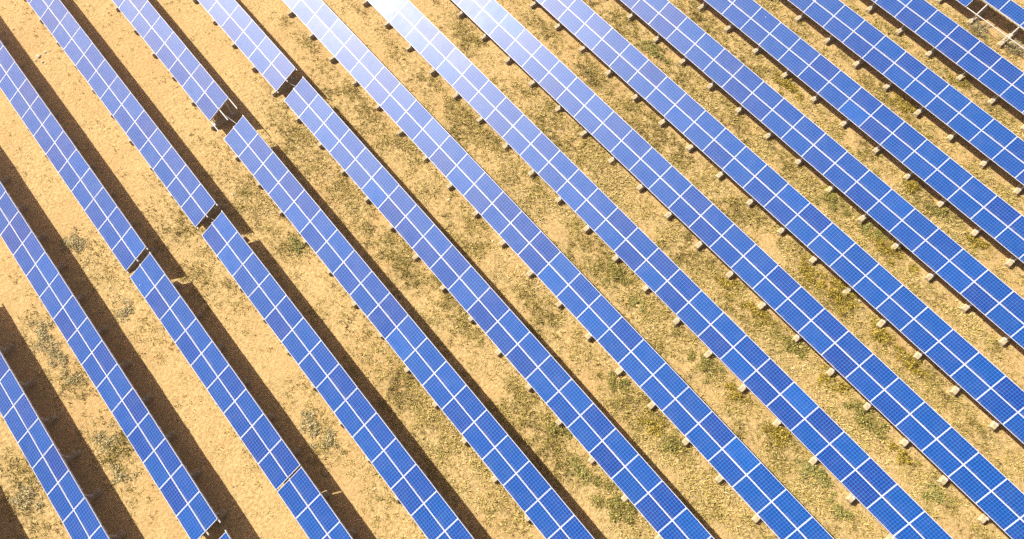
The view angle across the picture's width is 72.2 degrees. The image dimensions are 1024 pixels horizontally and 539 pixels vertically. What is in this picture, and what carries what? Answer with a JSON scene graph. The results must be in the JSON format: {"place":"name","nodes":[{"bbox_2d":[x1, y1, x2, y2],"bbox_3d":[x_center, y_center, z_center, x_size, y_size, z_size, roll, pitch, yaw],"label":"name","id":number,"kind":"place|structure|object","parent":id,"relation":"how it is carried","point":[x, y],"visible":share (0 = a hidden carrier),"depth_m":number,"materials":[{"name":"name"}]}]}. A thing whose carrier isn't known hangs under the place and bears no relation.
{"place":"outdoors","nodes":[
{"label":"outdoors","id":0,"kind":"place"},
{"bbox_2d":[0,0,1023,538],"bbox_3d":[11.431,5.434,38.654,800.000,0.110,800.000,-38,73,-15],"label":"ground","id":1,"kind":"structure","parent":0,"point":[54,208],"depth_m":40.52,"materials":[{"name":"soil"}]},
{"bbox_2d":[5,482,42,511],"bbox_3d":[-24.787,11.551,35.705,2.210,0.397,1.551,1,67,0],"label":"shrub","id":2,"kind":"object","parent":1,"relation":"on","point":[21,500],"visible":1,"depth_m":35.66,"materials":[{"name":"grey plant"}]},
{"bbox_2d":[27,319,54,358],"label":"shrub","id":3,"kind":"object","parent":1,"relation":"on","point":[42,336],"visible":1,"depth_m":38.99,"materials":[{"name":"grey plant"}]},
{"bbox_2d":[39,340,67,369],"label":"shrub","id":4,"kind":"object","parent":1,"relation":"on","point":[56,354],"visible":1,"depth_m":38.58,"materials":[{"name":"grey plant"}]},
{"bbox_2d":[0,343,126,538],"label":"solar table","id":5,"kind":"object","parent":1,"relation":"on","point":[70,500],"visible":1,"depth_m":35.28,"materials":[{"name":"glass"}]},
{"bbox_2d":[59,367,85,385],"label":"shrub","id":6,"kind":"object","parent":1,"relation":"on","point":[74,377],"visible":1,"depth_m":38.09,"materials":[{"name":"grey plant"}]},
{"bbox_2d":[56,227,89,254],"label":"shrub","id":7,"kind":"object","parent":1,"relation":"on","point":[73,244],"visible":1,"depth_m":41.20,"materials":[{"name":"grey plant"}]},
{"bbox_2d":[0,38,156,272],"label":"solar table","id":8,"kind":"object","parent":1,"relation":"on","point":[113,225],"visible":0.98,"depth_m":41.79,"materials":[{"name":"glass"}]},
{"bbox_2d":[92,422,122,454],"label":"shrub","id":9,"kind":"object","parent":1,"relation":"on","point":[105,441],"visible":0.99,"depth_m":36.84,"materials":[{"name":"grey plant"}]},
{"bbox_2d":[0,175,227,538],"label":"solar table","id":10,"kind":"object","parent":1,"relation":"on","point":[197,516],"visible":1,"depth_m":36.95,"materials":[{"name":"glass"}]},
{"bbox_2d":[111,291,134,325],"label":"shrub","id":11,"kind":"object","parent":1,"relation":"on","point":[127,310],"visible":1,"depth_m":39.62,"materials":[{"name":"grey plant"}]},
{"bbox_2d":[24,0,223,228],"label":"solar table","id":12,"kind":"object","parent":1,"relation":"on","point":[181,182],"visible":0.98,"depth_m":43.24,"materials":[{"name":"glass"}]},
{"bbox_2d":[108,463,139,489],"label":"shrub","id":13,"kind":"object","parent":1,"relation":"on","point":[115,471],"visible":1,"depth_m":36.16,"materials":[{"name":"grey plant"}]},
{"bbox_2d":[112,0,239,131],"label":"solar table","id":14,"kind":"object","parent":1,"relation":"on","point":[204,91],"visible":1,"depth_m":44.85,"materials":[{"name":"glass"}]},
{"bbox_2d":[130,252,301,489],"bbox_3d":[-16.032,5.280,37.617,2.061,1.955,15.230,-38,73,-15],"label":"solar table","id":15,"kind":"object","parent":1,"relation":"on","point":[261,438],"visible":1,"depth_m":36.98,"materials":[{"name":"glass"}]},
{"bbox_2d":[219,530,231,538],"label":"solar table","id":16,"kind":"object","parent":1,"relation":"on","point":[225,535],"visible":1,"depth_m":33.55,"materials":[{"name":"glass"}]},
{"bbox_2d":[192,0,298,96],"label":"solar table","id":17,"kind":"object","parent":1,"relation":"on","point":[257,47],"visible":1,"depth_m":45.48,"materials":[{"name":"glass"}]},
{"bbox_2d":[289,232,305,256],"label":"shrub","id":18,"kind":"object","parent":1,"relation":"on","point":[296,241],"visible":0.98,"depth_m":41.25,"materials":[{"name":"green plant"}]},
{"bbox_2d":[298,408,321,447],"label":"shrub","id":19,"kind":"object","parent":1,"relation":"on","point":[310,426],"visible":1,"depth_m":37.24,"materials":[{"name":"grey plant"}]},
{"bbox_2d":[277,465,356,538],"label":"solar table","id":20,"kind":"object","parent":1,"relation":"on","point":[302,496],"visible":1,"depth_m":34.41,"materials":[{"name":"glass"}]},
{"bbox_2d":[314,425,341,452],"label":"shrub","id":21,"kind":"object","parent":1,"relation":"on","point":[329,438],"visible":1,"depth_m":36.97,"materials":[{"name":"grey plant"}]},
{"bbox_2d":[202,210,474,538],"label":"solar table","id":22,"kind":"object","parent":1,"relation":"on","point":[381,446],"visible":1,"depth_m":36.74,"materials":[{"name":"glass"}]},
{"bbox_2d":[224,115,594,538],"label":"solar table","id":23,"kind":"object","parent":1,"relation":"on","point":[465,410],"visible":1,"depth_m":37.67,"materials":[{"name":"glass"}]},
{"bbox_2d":[284,77,714,538],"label":"solar table","id":24,"kind":"object","parent":1,"relation":"on","point":[526,354],"visible":1,"depth_m":38.09,"materials":[{"name":"glass"}]},
{"bbox_2d":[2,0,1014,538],"bbox_3d":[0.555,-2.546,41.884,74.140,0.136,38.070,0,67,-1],"label":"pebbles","id":25,"kind":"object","parent":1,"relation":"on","point":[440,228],"visible":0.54,"depth_m":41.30,"materials":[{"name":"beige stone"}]},
{"bbox_2d":[0,0,1023,538],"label":"dry grass","id":26,"kind":"structure","parent":1,"relation":"on","point":[576,232],"depth_m":40.58,"materials":[{"name":"beige plant"}]},
{"bbox_2d":[543,413,572,446],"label":"shrub","id":27,"kind":"object","parent":1,"relation":"on","point":[552,429],"visible":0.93,"depth_m":37.18,"materials":[{"name":"green plant"}]},
{"bbox_2d":[283,0,833,538],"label":"solar table","id":28,"kind":"object","parent":1,"relation":"on","point":[771,500],"visible":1,"depth_m":38.99,"materials":[{"name":"glass"}]},
{"bbox_2d":[568,454,591,486],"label":"shrub","id":29,"kind":"object","parent":1,"relation":"on","point":[578,469],"visible":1,"depth_m":36.39,"materials":[{"name":"green plant"}]},
{"bbox_2d":[590,471,638,524],"bbox_3d":[5.176,11.703,35.848,2.264,0.472,3.411,-38,73,-15],"label":"shrub","id":30,"kind":"object","parent":1,"relation":"on","point":[629,505],"visible":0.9,"depth_m":35.73,"materials":[{"name":"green plant"}]},
{"bbox_2d":[597,256,634,290],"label":"shrub","id":31,"kind":"object","parent":1,"relation":"on","point":[613,270],"visible":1,"depth_m":40.67,"materials":[{"name":"green plant"}]},
{"bbox_2d":[607,366,629,392],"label":"shrub","id":32,"kind":"object","parent":1,"relation":"on","point":[622,382],"visible":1,"depth_m":38.20,"materials":[{"name":"green plant"}]},
{"bbox_2d":[630,296,647,314],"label":"shrub","id":33,"kind":"object","parent":1,"relation":"on","point":[636,301],"visible":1,"depth_m":40.01,"materials":[{"name":"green plant"}]},
{"bbox_2d":[636,407,668,437],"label":"shrub","id":34,"kind":"object","parent":1,"relation":"on","point":[653,429],"visible":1,"depth_m":37.36,"materials":[{"name":"yellow plant"}]},
{"bbox_2d":[636,37,670,64],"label":"shrub","id":35,"kind":"object","parent":1,"relation":"on","point":[653,50],"visible":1,"depth_m":46.95,"materials":[{"name":"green plant"}]},
{"bbox_2d":[361,0,952,538],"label":"solar table","id":36,"kind":"object","parent":1,"relation":"on","point":[863,478],"visible":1,"depth_m":39.04,"materials":[{"name":"glass"}]},
{"bbox_2d":[658,433,687,455],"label":"shrub","id":37,"kind":"object","parent":1,"relation":"on","point":[671,445],"visible":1,"depth_m":36.92,"materials":[{"name":"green plant"}]},
{"bbox_2d":[685,350,725,383],"bbox_3d":[10.707,5.341,38.591,1.759,0.388,2.616,-38,73,-15],"label":"shrub","id":38,"kind":"object","parent":1,"relation":"on","point":[703,367],"visible":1,"depth_m":38.62,"materials":[{"name":"green plant"}]},
{"bbox_2d":[713,275,746,297],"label":"shrub","id":39,"kind":"object","parent":1,"relation":"on","point":[729,284],"visible":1,"depth_m":40.51,"materials":[{"name":"yellow plant"}]},
{"bbox_2d":[452,0,1023,538],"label":"solar table","id":40,"kind":"object","parent":1,"relation":"on","point":[956,458],"visible":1,"depth_m":39.30,"materials":[{"name":"glass"}]},
{"bbox_2d":[723,381,752,406],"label":"shrub","id":41,"kind":"object","parent":1,"relation":"on","point":[735,394],"visible":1,"depth_m":38.02,"materials":[{"name":"yellow plant"}]},
{"bbox_2d":[740,300,776,326],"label":"shrub","id":42,"kind":"object","parent":1,"relation":"on","point":[756,311],"visible":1,"depth_m":39.79,"materials":[{"name":"yellow plant"}]},
{"bbox_2d":[529,0,1023,443],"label":"solar table","id":43,"kind":"object","parent":1,"relation":"on","point":[942,344],"visible":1,"depth_m":40.75,"materials":[{"name":"glass"}]},
{"bbox_2d":[761,421,793,447],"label":"shrub","id":44,"kind":"object","parent":1,"relation":"on","point":[776,432],"visible":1,"depth_m":37.16,"materials":[{"name":"yellow plant"}]},
{"bbox_2d":[772,69,802,101],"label":"shrub","id":45,"kind":"object","parent":1,"relation":"on","point":[786,81],"visible":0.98,"depth_m":45.91,"materials":[{"name":"yellow plant"}]},
{"bbox_2d":[770,325,809,359],"bbox_3d":[15.332,4.238,39.057,1.978,0.475,2.704,-38,73,-15],"label":"shrub","id":46,"kind":"object","parent":1,"relation":"on","point":[798,350],"visible":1,"depth_m":39.05,"materials":[{"name":"green plant"}]},
{"bbox_2d":[796,254,827,290],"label":"shrub","id":47,"kind":"object","parent":1,"relation":"on","point":[810,278],"visible":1,"depth_m":40.75,"materials":[{"name":"yellow plant"}]},
{"bbox_2d":[795,458,833,490],"bbox_3d":[15.528,10.575,36.426,1.590,0.429,2.466,-38,73,-15],"label":"shrub","id":48,"kind":"object","parent":1,"relation":"on","point":[822,477],"visible":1,"depth_m":36.38,"materials":[{"name":"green plant"}]},
{"bbox_2d":[620,0,1023,348],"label":"solar table","id":49,"kind":"object","parent":1,"relation":"on","point":[952,263],"visible":1,"depth_m":42.08,"materials":[{"name":"glass"}]},
{"bbox_2d":[814,192,850,217],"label":"shrub","id":50,"kind":"object","parent":1,"relation":"on","point":[831,198],"visible":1,"depth_m":42.62,"materials":[{"name":"green plant"}]},
{"bbox_2d":[815,362,851,396],"bbox_3d":[17.407,6.147,38.306,1.555,0.385,2.359,-38,73,-15],"label":"shrub","id":51,"kind":"object","parent":1,"relation":"on","point":[825,377],"visible":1,"depth_m":38.30,"materials":[{"name":"yellow plant"}]},
{"bbox_2d":[826,488,851,520],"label":"shrub","id":52,"kind":"object","parent":1,"relation":"on","point":[842,513],"visible":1,"depth_m":35.74,"materials":[{"name":"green plant"}]},
{"bbox_2d":[825,276,862,315],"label":"shrub","id":53,"kind":"object","parent":1,"relation":"on","point":[837,297],"visible":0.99,"depth_m":40.17,"materials":[{"name":"yellow plant"}]},
{"bbox_2d":[697,0,1023,267],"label":"solar table","id":54,"kind":"object","parent":1,"relation":"on","point":[956,185],"visible":1,"depth_m":43.36,"materials":[{"name":"glass"}]},
{"bbox_2d":[840,397,888,442],"bbox_3d":[18.973,7.843,37.533,1.787,0.477,3.401,-38,73,-15],"label":"shrub","id":55,"kind":"object","parent":1,"relation":"on","point":[868,422],"visible":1,"depth_m":37.45,"materials":[{"name":"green plant"}]},
{"bbox_2d":[860,222,887,239],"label":"shrub","id":56,"kind":"object","parent":1,"relation":"on","point":[876,231],"visible":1,"depth_m":41.88,"materials":[{"name":"green plant"}]},
{"bbox_2d":[869,318,903,353],"bbox_3d":[20.963,3.849,39.288,1.282,0.464,2.631,-38,73,-15],"label":"shrub","id":57,"kind":"object","parent":1,"relation":"on","point":[884,337],"visible":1,"depth_m":39.33,"materials":[{"name":"yellow plant"}]},
{"bbox_2d":[864,227,921,275],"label":"shrub","id":58,"kind":"object","parent":1,"relation":"on","point":[886,248],"visible":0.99,"depth_m":41.41,"materials":[{"name":"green plant"}]},
{"bbox_2d":[887,90,922,119],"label":"shrub","id":59,"kind":"object","parent":1,"relation":"on","point":[901,97],"visible":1,"depth_m":45.45,"materials":[{"name":"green plant"}]},
{"bbox_2d":[888,439,921,465],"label":"shrub","id":60,"kind":"object","parent":1,"relation":"on","point":[902,453],"visible":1,"depth_m":36.82,"materials":[{"name":"yellow plant"}]},
{"bbox_2d":[788,0,1023,195],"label":"solar table","id":61,"kind":"object","parent":1,"relation":"on","point":[900,67],"visible":1,"depth_m":44.56,"materials":[{"name":"glass"}]},
{"bbox_2d":[899,176,921,193],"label":"shrub","id":62,"kind":"object","parent":1,"relation":"on","point":[909,183],"visible":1,"depth_m":43.08,"materials":[{"name":"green plant"}]},
{"bbox_2d":[896,347,930,377],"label":"shrub","id":63,"kind":"object","parent":1,"relation":"on","point":[912,364],"visible":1,"depth_m":38.69,"materials":[{"name":"yellow plant"}]},
{"bbox_2d":[922,481,953,505],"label":"shrub","id":64,"kind":"object","parent":1,"relation":"on","point":[934,491],"visible":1,"depth_m":36.07,"materials":[{"name":"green plant"}]},
{"bbox_2d":[921,201,965,226],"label":"shrub","id":65,"kind":"object","parent":1,"relation":"on","point":[940,212],"visible":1,"depth_m":42.36,"materials":[{"name":"green plant"}]},
{"bbox_2d":[865,0,1023,131],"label":"solar table","id":66,"kind":"object","parent":1,"relation":"on","point":[947,37],"visible":1,"depth_m":45.72,"materials":[{"name":"glass"}]},
{"bbox_2d":[948,73,971,89],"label":"shrub","id":67,"kind":"object","parent":1,"relation":"on","point":[959,83],"visible":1,"depth_m":46.14,"materials":[{"name":"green plant"}]},
{"bbox_2d":[963,226,992,253],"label":"shrub","id":68,"kind":"object","parent":1,"relation":"on","point":[980,244],"visible":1,"depth_m":41.61,"materials":[{"name":"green plant"}]},
{"bbox_2d":[965,14,990,37],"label":"shrub","id":69,"kind":"object","parent":1,"relation":"on","point":[977,25],"visible":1,"depth_m":47.82,"materials":[{"name":"beige plant"}]},
{"bbox_2d":[935,0,1023,48],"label":"solar table","id":70,"kind":"object","parent":1,"relation":"on","point":[1012,11],"visible":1,"depth_m":46.87,"materials":[{"name":"glass"}]},
{"bbox_2d":[994,31,1023,58],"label":"shrub","id":71,"kind":"object","parent":1,"relation":"on","point":[1015,50],"visible":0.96,"depth_m":47.18,"materials":[{"name":"beige plant"}]}
]}

